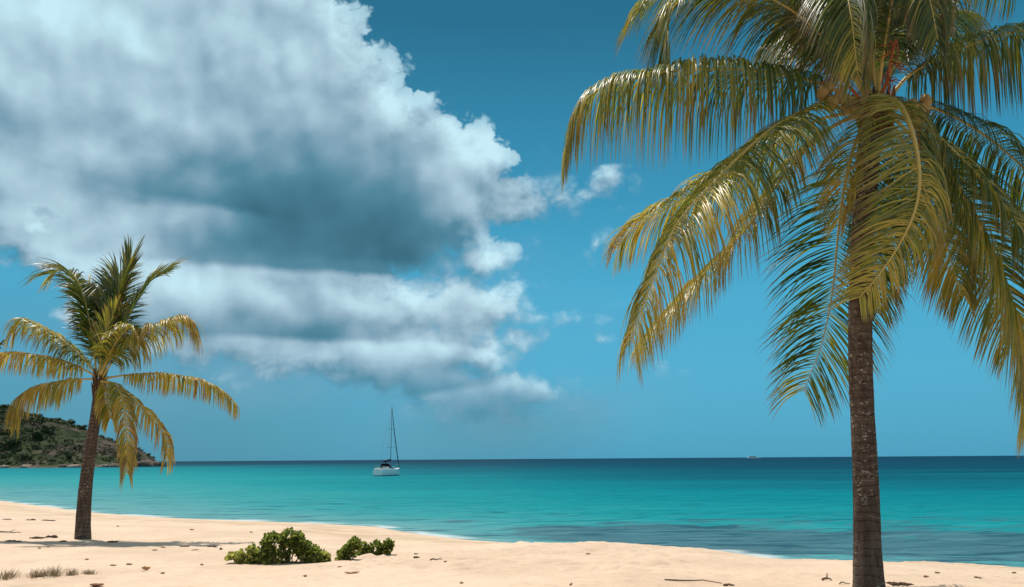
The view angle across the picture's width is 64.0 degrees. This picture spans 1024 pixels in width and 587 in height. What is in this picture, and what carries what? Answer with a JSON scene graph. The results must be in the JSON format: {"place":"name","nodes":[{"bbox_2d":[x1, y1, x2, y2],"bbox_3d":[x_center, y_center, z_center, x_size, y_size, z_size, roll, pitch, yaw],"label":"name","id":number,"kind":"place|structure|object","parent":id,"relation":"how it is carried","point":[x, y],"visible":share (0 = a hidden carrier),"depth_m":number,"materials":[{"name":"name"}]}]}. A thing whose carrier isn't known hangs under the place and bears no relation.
{"place":"outdoors","nodes":[
{"label":"outdoors","id":0,"kind":"place"},
{"bbox_2d":[0,413,155,467],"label":"headland","id":1,"kind":"structure","parent":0,"point":[71,432],"depth_m":447.92,"materials":[{"name":"green plant"}]},
{"bbox_2d":[3,435,21,445],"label":"hill tree","id":2,"kind":"object","parent":1,"relation":"on","point":[12,439],"visible":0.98,"depth_m":437.03,"materials":[{"name":"green plant"}]},
{"bbox_2d":[18,452,31,459],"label":"hill tree","id":3,"kind":"object","parent":1,"relation":"on","point":[22,454],"visible":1,"depth_m":424.42,"materials":[{"name":"green plant"}]},
{"bbox_2d":[20,464,33,467],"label":"rock","id":4,"kind":"object","parent":1,"relation":"on","point":[24,466],"visible":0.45,"depth_m":415.67,"materials":[{"name":"grey stone"}]},
{"bbox_2d":[27,429,43,438],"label":"hill tree","id":5,"kind":"object","parent":1,"relation":"on","point":[37,434],"visible":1,"depth_m":448.38,"materials":[{"name":"green plant"}]},
{"bbox_2d":[42,424,55,432],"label":"hill tree","id":6,"kind":"object","parent":1,"relation":"on","point":[46,429],"visible":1,"depth_m":462.48,"materials":[{"name":"green plant"}]},
{"bbox_2d":[63,451,73,459],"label":"hill tree","id":7,"kind":"object","parent":1,"relation":"on","point":[68,454],"visible":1,"depth_m":428.87,"materials":[{"name":"green plant"}]},
{"bbox_2d":[0,404,161,464],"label":"scrub","id":8,"kind":"object","parent":1,"relation":"on","point":[35,419],"visible":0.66,"depth_m":451.81,"materials":[{"name":"green plant"}]},
{"bbox_2d":[77,425,87,429],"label":"hill tree","id":9,"kind":"object","parent":1,"relation":"on","point":[83,426],"visible":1,"depth_m":490.86,"materials":[{"name":"green plant"}]},
{"bbox_2d":[0,456,1023,566],"bbox_3d":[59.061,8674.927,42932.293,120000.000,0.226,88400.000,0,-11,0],"label":"sea","id":10,"kind":"structure","parent":0,"point":[958,509],"depth_m":58.35,"materials":[{"name":"liquid"}]},
{"bbox_2d":[58,464,67,467],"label":"rock","id":11,"kind":"object","parent":10,"relation":"in","point":[63,465],"visible":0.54,"depth_m":417.01,"materials":[{"name":"grey stone"}]},
{"bbox_2d":[66,464,80,467],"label":"rock","id":12,"kind":"object","parent":10,"relation":"in","point":[74,466],"visible":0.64,"depth_m":417.60,"materials":[{"name":"grey stone"}]},
{"bbox_2d":[108,463,119,466],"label":"rock","id":13,"kind":"object","parent":10,"relation":"in","point":[113,465],"visible":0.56,"depth_m":416.84,"materials":[{"name":"grey stone"}]},
{"bbox_2d":[137,460,152,466],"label":"rock","id":14,"kind":"object","parent":10,"relation":"in","point":[143,463],"visible":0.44,"depth_m":433.72,"materials":[{"name":"grey stone"}]},
{"bbox_2d":[150,461,160,466],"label":"rock","id":15,"kind":"object","parent":10,"relation":"in","point":[154,464],"visible":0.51,"depth_m":435.09,"materials":[{"name":"grey stone"}]},
{"bbox_2d":[373,407,399,475],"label":"sailboat","id":16,"kind":"object","parent":10,"relation":"on","point":[385,469],"visible":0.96,"depth_m":147.36,"materials":[{"name":"white plastic"}]},
{"bbox_2d":[0,501,1023,586],"bbox_3d":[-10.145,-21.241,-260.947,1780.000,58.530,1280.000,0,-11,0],"label":"beach","id":17,"kind":"structure","parent":0,"point":[472,563],"depth_m":15.28,"materials":[{"name":"beige sand"}]},
{"bbox_2d":[0,529,20,532],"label":"driftwood stick","id":18,"kind":"object","parent":17,"relation":"on","point":[9,531],"visible":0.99,"depth_m":25.27,"materials":[{"name":"wood"}]},
{"bbox_2d":[0,568,21,580],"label":"grass tuft","id":19,"kind":"object","parent":17,"relation":"on","point":[7,575],"visible":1,"depth_m":14.02,"materials":[{"name":"plant"}]},
{"bbox_2d":[26,567,49,577],"bbox_3d":[-8.168,4.811,14.144,0.453,0.225,0.398,4,-12,-20],"label":"grass tuft","id":20,"kind":"object","parent":17,"relation":"on","point":[35,575],"visible":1,"depth_m":14.11,"materials":[{"name":"plant"}]},
{"bbox_2d":[43,563,67,576],"bbox_3d":[-7.922,4.819,14.260,0.537,0.236,0.443,0,-11,0],"label":"grass tuft","id":21,"kind":"object","parent":17,"relation":"on","point":[53,572],"visible":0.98,"depth_m":14.25,"materials":[{"name":"plant"}]},
{"bbox_2d":[65,568,85,575],"bbox_3d":[-7.699,4.853,14.309,0.307,0.178,0.348,-6,-13,26],"label":"grass tuft","id":22,"kind":"object","parent":17,"relation":"on","point":[70,573],"visible":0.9,"depth_m":14.32,"materials":[{"name":"plant"}]},
{"bbox_2d":[80,570,97,574],"bbox_3d":[-7.494,4.940,14.550,0.350,0.131,0.371,7,-14,-33],"label":"grass tuft","id":23,"kind":"object","parent":17,"relation":"on","point":[88,573],"visible":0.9,"depth_m":14.52,"materials":[{"name":"plant"}]},
{"bbox_2d":[90,583,103,586],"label":"dead leaf","id":24,"kind":"object","parent":17,"relation":"on","point":[96,584],"visible":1,"depth_m":12.47,"materials":[{"name":"brown plant"}]},
{"bbox_2d":[0,234,239,538],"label":"palm tree","id":25,"kind":"object","parent":17,"relation":"on","point":[109,338],"visible":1,"depth_m":24.94,"materials":[{"name":"green plant"}]},
{"bbox_2d":[224,527,331,564],"bbox_3d":[-4.436,4.848,15.642,2.045,0.753,0.576,0,-11,0],"label":"beach bush","id":26,"kind":"object","parent":17,"relation":"on","point":[299,545],"visible":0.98,"depth_m":15.52,"materials":[{"name":"green plant"}]},
{"bbox_2d":[334,535,363,560],"bbox_3d":[-3.136,4.947,15.779,0.561,0.541,0.416,0,-11,0],"label":"beach bush","id":27,"kind":"object","parent":17,"relation":"on","point":[350,547],"visible":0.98,"depth_m":15.72,"materials":[{"name":"green plant"}]},
{"bbox_2d":[356,537,394,555],"bbox_3d":[-2.800,5.232,16.824,0.802,0.434,0.413,0,-11,0],"label":"beach bush","id":28,"kind":"object","parent":17,"relation":"on","point":[386,546],"visible":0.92,"depth_m":16.76,"materials":[{"name":"green plant"}]},
{"bbox_2d":[664,579,721,583],"bbox_3d":[2.619,4.155,11.850,0.822,0.048,0.024,-5,-12,20],"label":"driftwood stick","id":29,"kind":"object","parent":17,"relation":"on","point":[689,580],"visible":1,"depth_m":11.87,"materials":[{"name":"wood"}]},
{"bbox_2d":[560,0,1023,586],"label":"palm tree","id":30,"kind":"object","parent":17,"relation":"on","point":[856,42],"visible":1,"depth_m":10.89,"materials":[{"name":"green plant"}]},
{"bbox_2d":[0,0,1023,460],"label":"sky","id":31,"kind":"structure","parent":0,"point":[368,209],"materials":[{"name":"blue"}]},
{"bbox_2d":[885,582,913,585],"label":"seaweed clump","id":32,"kind":"object","parent":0,"point":[898,583],"visible":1,"depth_m":11.05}
]}

